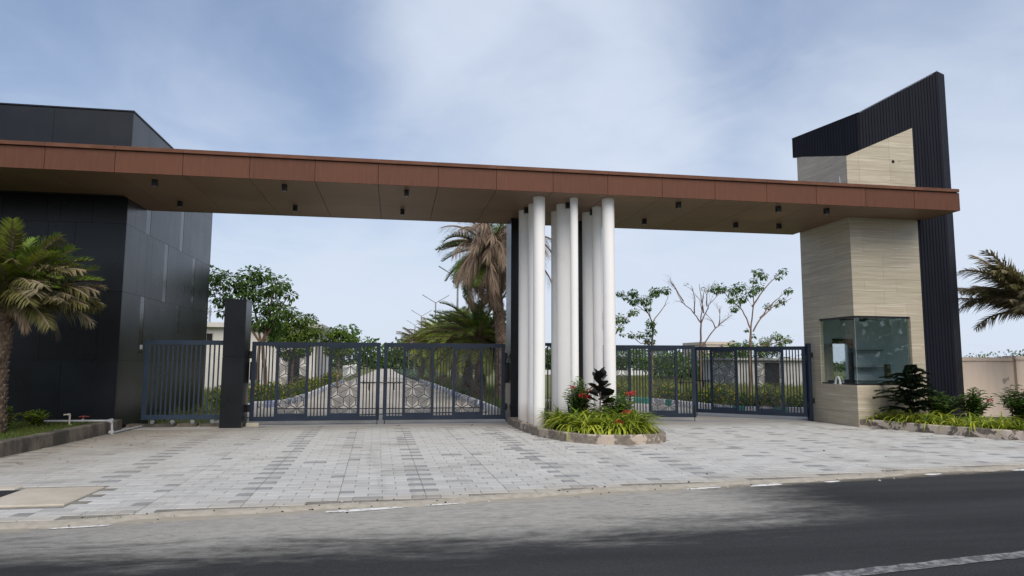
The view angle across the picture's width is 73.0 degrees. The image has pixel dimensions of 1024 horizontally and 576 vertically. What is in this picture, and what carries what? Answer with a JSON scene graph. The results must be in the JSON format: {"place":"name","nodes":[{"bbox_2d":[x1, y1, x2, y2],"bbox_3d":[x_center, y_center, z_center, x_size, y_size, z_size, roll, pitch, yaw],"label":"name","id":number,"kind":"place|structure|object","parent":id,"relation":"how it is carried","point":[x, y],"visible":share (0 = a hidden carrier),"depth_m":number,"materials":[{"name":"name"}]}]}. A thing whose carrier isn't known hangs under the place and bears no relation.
{"place":"outdoors","nodes":[
{"label":"outdoors","id":0,"kind":"place"},
{"bbox_2d":[204,322,333,390],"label":"white house","id":1,"kind":"structure","parent":0,"point":[215,330],"depth_m":37.76,"materials":[{"name":"paint"}]},
{"bbox_2d":[214,369,505,423],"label":"estate road","id":2,"kind":"structure","parent":0,"point":[336,397],"depth_m":25.10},
{"bbox_2d":[278,407,478,408],"bbox_3d":[-4.368,4.000,23.006,6.603,0.030,0.265,1,-6,-9],"label":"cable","id":3,"kind":"object","parent":2,"relation":"on","point":[379,408],"visible":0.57,"depth_m":22.88,"materials":[{"name":"black metal"}]},
{"bbox_2d":[394,369,546,415],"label":"median","id":4,"kind":"object","parent":2,"relation":"on","point":[401,371],"visible":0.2,"depth_m":82.11,"materials":[{"name":"green plant"}]},
{"bbox_2d":[395,327,427,377],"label":"palm tree","id":5,"kind":"object","parent":4,"relation":"on","point":[403,334],"visible":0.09,"depth_m":58.62,"materials":[{"name":"green plant"}]},
{"bbox_2d":[401,317,436,379],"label":"palm tree","id":6,"kind":"object","parent":4,"relation":"on","point":[412,339],"visible":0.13,"depth_m":49.83,"materials":[{"name":"green plant"}]},
{"bbox_2d":[407,319,450,385],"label":"palm tree","id":7,"kind":"object","parent":4,"relation":"on","point":[429,325],"visible":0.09,"depth_m":42.96,"materials":[{"name":"green plant"}]},
{"bbox_2d":[415,306,474,386],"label":"palm tree","id":8,"kind":"object","parent":4,"relation":"on","point":[425,331],"visible":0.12,"depth_m":37.70,"materials":[{"name":"green plant"}]},
{"bbox_2d":[422,307,493,393],"bbox_3d":[-2.148,2.949,33.080,4.005,4.254,4.296,-5,-8,43],"label":"palm tree","id":9,"kind":"object","parent":4,"relation":"on","point":[454,339],"visible":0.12,"depth_m":32.83,"materials":[{"name":"green plant"}]},
{"bbox_2d":[422,374,550,413],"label":"median grass","id":10,"kind":"structure","parent":4,"relation":"on","point":[423,378],"depth_m":31.95,"materials":[{"name":"green plant"}]},
{"bbox_2d":[155,361,802,423],"bbox_3d":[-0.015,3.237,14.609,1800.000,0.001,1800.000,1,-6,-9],"label":"ground","id":11,"kind":"structure","parent":0,"point":[341,370],"depth_m":54.72,"materials":[{"name":"green plant"}]},
{"bbox_2d":[0,103,212,427],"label":"office building","id":12,"kind":"structure","parent":11,"relation":"on","point":[153,271],"depth_m":16.02,"materials":[{"name":"metal"}]},
{"bbox_2d":[137,296,144,352],"bbox_3d":[-9.201,0.911,17.139,0.024,1.392,0.274,1,-6,-9],"label":"strip window","id":13,"kind":"structure","parent":12,"relation":"in","point":[142,298],"depth_m":17.14,"materials":[{"name":"glass"}]},
{"bbox_2d":[146,210,150,235],"bbox_3d":[-9.200,-2.125,17.543,0.024,1.559,0.304,1,-6,-9],"label":"strip window","id":14,"kind":"structure","parent":12,"relation":"in","point":[148,223],"depth_m":17.49,"materials":[{"name":"glass"}]},
{"bbox_2d":[162,244,167,301],"bbox_3d":[-9.452,-0.410,18.830,0.024,1.574,0.284,1,-6,-9],"label":"strip window","id":15,"kind":"structure","parent":12,"relation":"in","point":[166,246],"depth_m":18.83,"materials":[{"name":"glass"}]},
{"bbox_2d":[175,305,179,332],"bbox_3d":[-9.668,0.903,19.956,0.024,0.792,0.334,1,-6,-9],"label":"strip window","id":16,"kind":"structure","parent":12,"relation":"in","point":[177,307],"depth_m":19.97,"materials":[{"name":"glass"}]},
{"bbox_2d":[179,212,184,251],"bbox_3d":[-9.652,-1.845,20.226,0.024,1.559,0.294,1,-6,-9],"label":"strip window","id":17,"kind":"structure","parent":12,"relation":"in","point":[182,213],"depth_m":20.20,"materials":[{"name":"glass"}]},
{"bbox_2d":[190,258,195,308],"bbox_3d":[-9.886,-0.141,21.405,0.024,1.574,0.294,1,-6,-9],"label":"strip window","id":18,"kind":"structure","parent":12,"relation":"in","point":[193,267],"depth_m":21.41,"materials":[{"name":"glass"}]},
{"bbox_2d":[0,140,959,234],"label":"entrance canopy","id":19,"kind":"object","parent":12,"relation":"attached to","point":[209,181],"visible":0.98,"depth_m":15.69,"materials":[{"name":"orange metal"}]},
{"bbox_2d":[208,385,220,407],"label":"flowering bush","id":20,"kind":"object","parent":11,"relation":"on","point":[214,398],"visible":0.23,"depth_m":22.52,"materials":[{"name":"green plant"}]},
{"bbox_2d":[146,380,338,423],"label":"verge grass","id":21,"kind":"structure","parent":11,"relation":"on","point":[204,407],"depth_m":21.17,"materials":[{"name":"green plant"}]},
{"bbox_2d":[208,264,298,399],"bbox_3d":[-10.037,1.731,26.354,3.642,5.402,2.008,1,-6,-9],"label":"broadleaf tree","id":22,"kind":"object","parent":11,"relation":"on","point":[269,327],"visible":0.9,"depth_m":26.25,"materials":[{"name":"green plant"}]},
{"bbox_2d":[248,381,272,401],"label":"flowering bush","id":23,"kind":"object","parent":11,"relation":"on","point":[255,398],"visible":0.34,"depth_m":23.98,"materials":[{"name":"green plant"}]},
{"bbox_2d":[263,381,288,400],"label":"flowering bush","id":24,"kind":"object","parent":11,"relation":"on","point":[273,390],"visible":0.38,"depth_m":25.47,"materials":[{"name":"green plant"}]},
{"bbox_2d":[265,303,324,385],"bbox_3d":[-9.876,2.829,31.332,2.656,4.247,1.856,3,-7,-26],"label":"broadleaf tree","id":25,"kind":"object","parent":11,"relation":"on","point":[300,335],"visible":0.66,"depth_m":31.23,"materials":[{"name":"green plant"}]},
{"bbox_2d":[320,324,358,385],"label":"broadleaf tree","id":26,"kind":"object","parent":11,"relation":"on","point":[336,334],"visible":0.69,"depth_m":39.19,"materials":[{"name":"green plant"}]},
{"bbox_2d":[328,323,550,369],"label":"distant treeline","id":27,"kind":"object","parent":11,"relation":"on","point":[357,332],"visible":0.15,"depth_m":132.19,"materials":[{"name":"green plant"}]},
{"bbox_2d":[545,368,653,374],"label":"field wall","id":28,"kind":"structure","parent":11,"relation":"on","point":[549,372],"depth_m":80.06,"materials":[{"name":"white paint"}]},
{"bbox_2d":[615,308,639,336],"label":"broadleaf tree","id":29,"kind":"object","parent":11,"relation":"on","point":[623,320],"visible":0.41,"depth_m":29.80,"materials":[{"name":"green plant"}]},
{"bbox_2d":[616,286,671,389],"bbox_3d":[6.481,2.589,34.094,2.991,5.457,1.317,1,-6,-9],"label":"broadleaf tree","id":30,"kind":"object","parent":11,"relation":"on","point":[650,303],"visible":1,"depth_m":34.10,"materials":[{"name":"green plant"}]},
{"bbox_2d":[616,349,738,370],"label":"distant treeline","id":31,"kind":"object","parent":11,"relation":"on","point":[625,363],"visible":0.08,"depth_m":110.07,"materials":[{"name":"green plant"}]},
{"bbox_2d":[638,341,753,380],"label":"distant treeline","id":32,"kind":"object","parent":11,"relation":"on","point":[667,371],"visible":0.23,"depth_m":58.21,"materials":[{"name":"green plant"}]},
{"bbox_2d":[662,273,731,388],"bbox_3d":[8.549,2.163,31.473,3.191,5.772,1.358,1,-6,-9],"label":"bare tree","id":33,"kind":"object","parent":11,"relation":"on","point":[702,308],"visible":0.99,"depth_m":31.49,"materials":[{"name":"brown plant"}]},
{"bbox_2d":[683,342,734,366],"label":"house","id":34,"kind":"structure","parent":11,"relation":"on","point":[711,344],"depth_m":100.81,"materials":[{"name":"beige paint"}]},
{"bbox_2d":[709,268,793,393],"bbox_3d":[11.784,2.146,34.126,4.361,6.400,1.326,1,-6,-9],"label":"broadleaf tree","id":35,"kind":"object","parent":11,"relation":"on","point":[754,292],"visible":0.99,"depth_m":34.15,"materials":[{"name":"green plant"}]},
{"bbox_2d":[727,331,792,357],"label":"broadleaf tree","id":36,"kind":"object","parent":11,"relation":"on","point":[768,343],"visible":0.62,"depth_m":53.38,"materials":[{"name":"green plant"}]},
{"bbox_2d":[789,392,802,406],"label":"flowering bush","id":37,"kind":"object","parent":11,"relation":"on","point":[796,401],"visible":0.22,"depth_m":21.90,"materials":[{"name":"green plant"}]},
{"bbox_2d":[962,356,1023,416],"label":"boundary wall","id":38,"kind":"structure","parent":11,"relation":"on","point":[989,376],"depth_m":19.10,"materials":[{"name":"beige paint"}]},
{"bbox_2d":[747,349,1023,357],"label":"distant treeline","id":39,"kind":"object","parent":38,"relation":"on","point":[1013,354],"visible":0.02,"depth_m":116.54,"materials":[{"name":"green plant"}]},
{"bbox_2d":[0,468,1023,575],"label":"public road","id":40,"kind":"structure","parent":0,"point":[798,528],"depth_m":6.41,"materials":[{"name":"grey asphalt"}]},
{"bbox_2d":[326,507,401,511],"bbox_3d":[-1.569,2.412,7.541,0.898,0.001,0.119,3,-6,-22],"label":"edge line flake","id":41,"kind":"object","parent":40,"relation":"on","point":[365,509],"visible":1,"depth_m":7.53,"materials":[{"name":"paint"}]},
{"bbox_2d":[27,450,963,528],"bbox_3d":[0.515,2.618,9.559,13.438,0.039,2.843,2,-6,-17],"label":"loose grit","id":42,"kind":"object","parent":40,"relation":"on","point":[493,494],"visible":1,"depth_m":7.99,"materials":[{"name":"gravel"}]},
{"bbox_2d":[0,464,1023,528],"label":"kerb","id":43,"kind":"object","parent":40,"relation":"on","point":[72,522],"visible":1,"depth_m":7.96,"materials":[{"name":"grey concrete"}]},
{"bbox_2d":[801,551,1023,575],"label":"line","id":44,"kind":"object","parent":40,"relation":"on","point":[924,565],"visible":1,"depth_m":5.55,"materials":[{"name":"paint"}]},
{"bbox_2d":[0,419,1023,522],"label":"paved forecourt","id":45,"kind":"structure","parent":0,"point":[189,469],"depth_m":11.03,"materials":[{"name":"grey stone"}]},
{"bbox_2d":[0,486,104,507],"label":"cover slab","id":46,"kind":"structure","parent":45,"relation":"on","point":[36,497],"depth_m":8.01,"materials":[{"name":"concrete"}]},
{"bbox_2d":[0,419,121,456],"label":"lawn planter","id":47,"kind":"object","parent":45,"relation":"on","point":[18,445],"visible":0.74,"depth_m":12.84,"materials":[{"name":"concrete"}]},
{"bbox_2d":[6,406,20,425],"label":"lime shrub","id":48,"kind":"object","parent":47,"relation":"on","point":[8,412],"visible":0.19,"depth_m":13.59,"materials":[{"name":"green plant"}]},
{"bbox_2d":[17,409,50,425],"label":"lime shrub","id":49,"kind":"object","parent":47,"relation":"on","point":[34,419],"visible":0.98,"depth_m":14.12,"materials":[{"name":"green plant"}]},
{"bbox_2d":[0,419,95,439],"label":"lawn","id":50,"kind":"structure","parent":47,"relation":"on","point":[37,429],"depth_m":13.89,"materials":[{"name":"green plant"}]},
{"bbox_2d":[0,216,108,432],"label":"palm tree","id":51,"kind":"object","parent":50,"relation":"on","point":[30,287],"visible":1,"depth_m":12.89,"materials":[{"name":"green plant"}]},
{"bbox_2d":[44,416,141,433],"bbox_3d":[-9.279,2.987,15.388,1.474,0.396,1.508,1,-6,-9],"label":"water pipe","id":52,"kind":"object","parent":45,"relation":"on","point":[111,421],"visible":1,"depth_m":14.74,"materials":[{"name":"grey plastic"}]},
{"bbox_2d":[122,419,817,429],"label":"gate sill","id":53,"kind":"structure","parent":45,"relation":"on","point":[372,425],"depth_m":17.30,"materials":[{"name":"concrete"}]},
{"bbox_2d":[126,423,218,426],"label":"track plinth","id":54,"kind":"structure","parent":53,"relation":"on","point":[178,425],"depth_m":16.41,"materials":[{"name":"grey concrete"}]},
{"bbox_2d":[141,340,222,423],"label":"sliding gate","id":55,"kind":"structure","parent":54,"relation":"on","point":[173,417],"depth_m":16.60,"materials":[{"name":"black metal"}]},
{"bbox_2d":[219,299,252,427],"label":"gate pillar","id":56,"kind":"structure","parent":53,"relation":"on","point":[235,363],"depth_m":16.36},
{"bbox_2d":[247,342,380,423],"bbox_3d":[-4.863,2.365,17.163,3.235,2.036,0.137,1,-6,-10],"label":"gate leaf","id":57,"kind":"object","parent":53,"relation":"on","point":[303,416],"visible":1,"depth_m":17.15,"materials":[{"name":"blue paint"}]},
{"bbox_2d":[381,343,507,423],"bbox_3d":[-1.710,2.437,17.700,3.235,2.036,0.137,1,-6,-9],"label":"gate leaf","id":58,"kind":"object","parent":53,"relation":"on","point":[429,415],"visible":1,"depth_m":17.68,"materials":[{"name":"paint"}]},
{"bbox_2d":[506,218,518,421],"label":"gate pier","id":59,"kind":"structure","parent":53,"relation":"on","point":[512,282],"depth_m":17.95,"materials":[{"name":"black metal"}]},
{"bbox_2d":[578,221,582,392],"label":"gate pier","id":60,"kind":"structure","parent":53,"relation":"on","point":[580,301],"depth_m":18.27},
{"bbox_2d":[603,345,696,420],"bbox_3d":[3.413,2.572,18.757,3.235,2.036,0.137,0,-6,1],"label":"gate leaf","id":61,"kind":"object","parent":53,"relation":"on","point":[656,349],"visible":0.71,"depth_m":18.76,"materials":[{"name":"paint"}]},
{"bbox_2d":[508,417,665,444],"bbox_3d":[1.581,3.174,15.543,2.652,0.218,4.508,1,-6,-9],"label":"island planter","id":62,"kind":"object","parent":45,"relation":"on","point":[614,439],"visible":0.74,"depth_m":13.64,"materials":[{"name":"concrete"}]},
{"bbox_2d":[518,210,527,421],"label":"column","id":63,"kind":"structure","parent":62,"relation":"on","point":[523,333],"depth_m":16.90,"materials":[{"name":"white paint"}]},
{"bbox_2d":[528,204,532,424],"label":"column","id":64,"kind":"structure","parent":62,"relation":"on","point":[530,313],"depth_m":16.21,"materials":[{"name":"white paint"}]},
{"bbox_2d":[533,196,544,427],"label":"column","id":65,"kind":"structure","parent":62,"relation":"on","point":[538,305],"depth_m":15.47,"materials":[{"name":"white paint"}]},
{"bbox_2d":[551,211,556,415],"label":"column","id":66,"kind":"structure","parent":62,"relation":"on","point":[553,313],"depth_m":17.03,"materials":[{"name":"white paint"}]},
{"bbox_2d":[556,204,570,412],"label":"column","id":67,"kind":"structure","parent":62,"relation":"on","point":[563,304],"depth_m":16.21,"materials":[{"name":"white paint"}]},
{"bbox_2d":[548,409,596,437],"bbox_3d":[1.302,2.869,14.426,1.376,0.651,1.300,1,-6,-18],"label":"spider plant","id":68,"kind":"object","parent":62,"relation":"in","point":[575,414],"visible":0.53,"depth_m":14.28,"materials":[{"name":"green plant"}]},
{"bbox_2d":[570,197,578,413],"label":"column","id":69,"kind":"structure","parent":62,"relation":"on","point":[574,286],"depth_m":15.61,"materials":[{"name":"white paint"}]},
{"bbox_2d":[562,376,595,413],"bbox_3d":[1.454,2.524,15.241,0.834,1.151,0.884,1,-6,-9],"label":"flowering shrub","id":70,"kind":"object","parent":62,"relation":"on","point":[581,402],"visible":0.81,"depth_m":15.13,"materials":[{"name":"green plant"}]},
{"bbox_2d":[564,410,605,437],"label":"spider plant","id":71,"kind":"object","parent":62,"relation":"in","point":[588,424],"visible":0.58,"depth_m":14.00,"materials":[{"name":"green plant"}]},
{"bbox_2d":[561,408,613,439],"bbox_3d":[1.534,2.810,14.197,1.228,0.660,1.277,-1,-8,-31],"label":"spider plant","id":72,"kind":"object","parent":62,"relation":"in","point":[589,425],"visible":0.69,"depth_m":14.02,"materials":[{"name":"green plant"}]},
{"bbox_2d":[582,212,593,410],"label":"column","id":73,"kind":"structure","parent":62,"relation":"on","point":[587,272],"depth_m":17.16,"materials":[{"name":"white paint"}]},
{"bbox_2d":[592,206,602,411],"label":"column","id":74,"kind":"structure","parent":62,"relation":"on","point":[597,289],"depth_m":16.52,"materials":[{"name":"white paint"}]},
{"bbox_2d":[587,367,614,415],"bbox_3d":[1.905,2.372,14.834,0.657,1.368,0.525,-5,-8,43],"label":"rubber plant","id":75,"kind":"object","parent":62,"relation":"in","point":[602,390],"visible":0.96,"depth_m":14.77,"materials":[{"name":"black plant"}]},
{"bbox_2d":[602,198,615,412],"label":"column","id":76,"kind":"structure","parent":62,"relation":"on","point":[609,327],"depth_m":15.66,"materials":[{"name":"white paint"}]},
{"bbox_2d":[591,413,637,441],"bbox_3d":[2.041,2.791,13.937,1.186,0.637,1.232,-4,-1,-3],"label":"spider plant","id":77,"kind":"object","parent":62,"relation":"in","point":[612,425],"visible":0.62,"depth_m":13.79,"materials":[{"name":"green plant"}]},
{"bbox_2d":[600,391,636,414],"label":"flowering shrub","id":78,"kind":"object","parent":62,"relation":"on","point":[617,407],"visible":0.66,"depth_m":14.67,"materials":[{"name":"green plant"}]},
{"bbox_2d":[598,409,646,434],"bbox_3d":[2.166,2.809,14.138,1.209,0.650,1.257,-4,-8,-15],"label":"spider plant","id":79,"kind":"object","parent":62,"relation":"in","point":[622,420],"visible":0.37,"depth_m":13.91,"materials":[{"name":"green plant"}]},
{"bbox_2d":[599,413,648,434],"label":"spider plant","id":80,"kind":"object","parent":62,"relation":"in","point":[623,425],"visible":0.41,"depth_m":13.80,"materials":[{"name":"green plant"}]},
{"bbox_2d":[602,408,657,434],"bbox_3d":[2.337,2.835,14.113,1.422,0.672,1.343,-1,-10,39],"label":"spider plant","id":81,"kind":"object","parent":62,"relation":"in","point":[629,420],"visible":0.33,"depth_m":13.95,"materials":[{"name":"green plant"}]},
{"bbox_2d":[611,413,656,433],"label":"spider plant","id":82,"kind":"object","parent":62,"relation":"in","point":[631,429],"visible":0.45,"depth_m":13.87,"materials":[{"name":"green plant"}]},
{"bbox_2d":[621,410,659,434],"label":"spider plant","id":83,"kind":"object","parent":62,"relation":"in","point":[635,432],"visible":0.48,"depth_m":13.93,"materials":[{"name":"green plant"}]},
{"bbox_2d":[805,343,814,421],"bbox_3d":[8.215,2.597,19.049,0.160,2.140,0.180,1,-6,-9],"label":"gate post","id":84,"kind":"object","parent":45,"relation":"on","point":[810,398],"visible":0.97,"depth_m":19.00,"materials":[{"name":"metal"}]},
{"bbox_2d":[695,346,808,416],"bbox_3d":[6.788,2.704,19.857,3.235,2.036,0.137,-3,-7,30],"label":"gate leaf","id":85,"kind":"object","parent":84,"relation":"attached to","point":[775,411],"visible":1,"depth_m":19.78,"materials":[{"name":"paint"}]},
{"bbox_2d":[792,70,965,426],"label":"guardhouse","id":86,"kind":"structure","parent":45,"relation":"on","point":[896,279],"depth_m":18.24,"materials":[{"name":"stone"}]},
{"bbox_2d":[821,318,856,383],"bbox_3d":[8.599,1.662,18.240,0.008,1.663,1.423,1,-6,-9],"label":"window pane","id":87,"kind":"structure","parent":86,"relation":"in","point":[837,336],"depth_m":18.21,"materials":[{"name":"clear glass"}]},
{"bbox_2d":[853,316,908,318],"bbox_3d":[9.465,0.752,17.749,1.560,0.050,0.060,1,-6,-9],"label":"window frame","id":88,"kind":"structure","parent":86,"relation":"in","point":[894,317],"depth_m":17.72,"materials":[{"name":"black metal"}]},
{"bbox_2d":[860,417,1023,440],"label":"roadside planter","id":89,"kind":"object","parent":45,"relation":"on","point":[986,433],"visible":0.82,"depth_m":15.63,"materials":[{"name":"concrete"}]},
{"bbox_2d":[877,408,920,424],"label":"spider plant","id":90,"kind":"object","parent":89,"relation":"in","point":[899,416],"visible":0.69,"depth_m":16.77,"materials":[{"name":"green plant"}]},
{"bbox_2d":[872,364,945,412],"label":"conifer","id":91,"kind":"object","parent":89,"relation":"on","point":[911,384],"visible":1,"depth_m":16.79,"materials":[{"name":"green plant"}]},
{"bbox_2d":[894,409,928,429],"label":"spider plant","id":92,"kind":"object","parent":89,"relation":"in","point":[912,418],"visible":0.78,"depth_m":16.45,"materials":[{"name":"green plant"}]},
{"bbox_2d":[910,412,937,428],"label":"spider plant","id":93,"kind":"object","parent":89,"relation":"in","point":[927,420],"visible":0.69,"depth_m":16.20,"materials":[{"name":"green plant"}]},
{"bbox_2d":[921,390,960,417],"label":"dark shrub","id":94,"kind":"object","parent":89,"relation":"on","point":[946,408],"visible":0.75,"depth_m":16.85,"materials":[{"name":"green plant"}]},
{"bbox_2d":[937,413,969,431],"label":"spider plant","id":95,"kind":"object","parent":89,"relation":"in","point":[956,422],"visible":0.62,"depth_m":15.65,"materials":[{"name":"green plant"}]},
{"bbox_2d":[948,412,992,435],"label":"spider plant","id":96,"kind":"object","parent":89,"relation":"in","point":[970,424],"visible":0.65,"depth_m":15.34,"materials":[{"name":"green plant"}]},
{"bbox_2d":[954,387,994,417],"bbox_3d":[10.903,2.792,16.310,0.919,0.911,0.915,-4,-7,33],"label":"flowering shrub","id":97,"kind":"object","parent":89,"relation":"on","point":[973,403],"visible":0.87,"depth_m":16.24,"materials":[{"name":"green plant"}]},
{"bbox_2d":[965,413,1005,430],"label":"spider plant","id":98,"kind":"object","parent":89,"relation":"in","point":[987,424],"visible":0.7,"depth_m":15.15,"materials":[{"name":"green plant"}]},
{"bbox_2d":[957,249,1023,331],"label":"palm tree","id":99,"kind":"object","parent":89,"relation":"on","point":[1009,295],"visible":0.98,"depth_m":18.68,"materials":[{"name":"green plant"}]},
{"bbox_2d":[978,417,1021,432],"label":"spider plant","id":100,"kind":"object","parent":89,"relation":"in","point":[1004,427],"visible":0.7,"depth_m":14.84,"materials":[{"name":"green plant"}]},
{"bbox_2d":[992,384,1023,426],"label":"tall shrub","id":101,"kind":"object","parent":89,"relation":"on","point":[1017,407],"visible":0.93,"depth_m":15.87,"materials":[{"name":"green plant"}]},
{"bbox_2d":[994,417,1023,430],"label":"spider plant","id":102,"kind":"object","parent":89,"relation":"in","point":[1018,426],"visible":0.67,"depth_m":14.67,"materials":[{"name":"green plant"}]},
{"bbox_2d":[0,0,1023,360],"label":"sky","id":103,"kind":"structure","parent":0,"point":[717,88],"materials":[{"name":"blue"}]},
{"bbox_2d":[500,399,806,419],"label":"side lane","id":104,"kind":"structure","parent":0,"point":[708,416],"depth_m":20.44,"materials":[{"name":"grey concrete"}]},
{"bbox_2d":[427,292,505,398],"bbox_3d":[-1.365,2.332,28.642,4.394,4.558,4.235,1,-6,-9],"label":"palm tree","id":105,"kind":"object","parent":104,"relation":"on","point":[478,327],"visible":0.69,"depth_m":28.31,"materials":[{"name":"green plant"}]},
{"bbox_2d":[435,222,550,401],"bbox_3d":[-0.454,0.586,26.587,5.193,7.608,4.906,1,-6,-9],"label":"palm tree","id":106,"kind":"object","parent":104,"relation":"on","point":[480,268],"visible":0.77,"depth_m":25.91,"materials":[{"name":"green plant"}]},
{"bbox_2d":[463,329,549,385],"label":"palm tree","id":107,"kind":"object","parent":104,"relation":"on","point":[490,358],"visible":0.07,"depth_m":28.75,"materials":[{"name":"green plant"}]},
{"bbox_2d":[616,374,802,406],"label":"field grass","id":108,"kind":"structure","parent":0,"point":[731,390],"depth_m":41.63,"materials":[{"name":"green plant"}]},
{"bbox_2d":[697,358,802,386],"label":"grey shed","id":109,"kind":"structure","parent":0,"point":[763,370],"depth_m":47.02,"materials":[{"name":"paint"}]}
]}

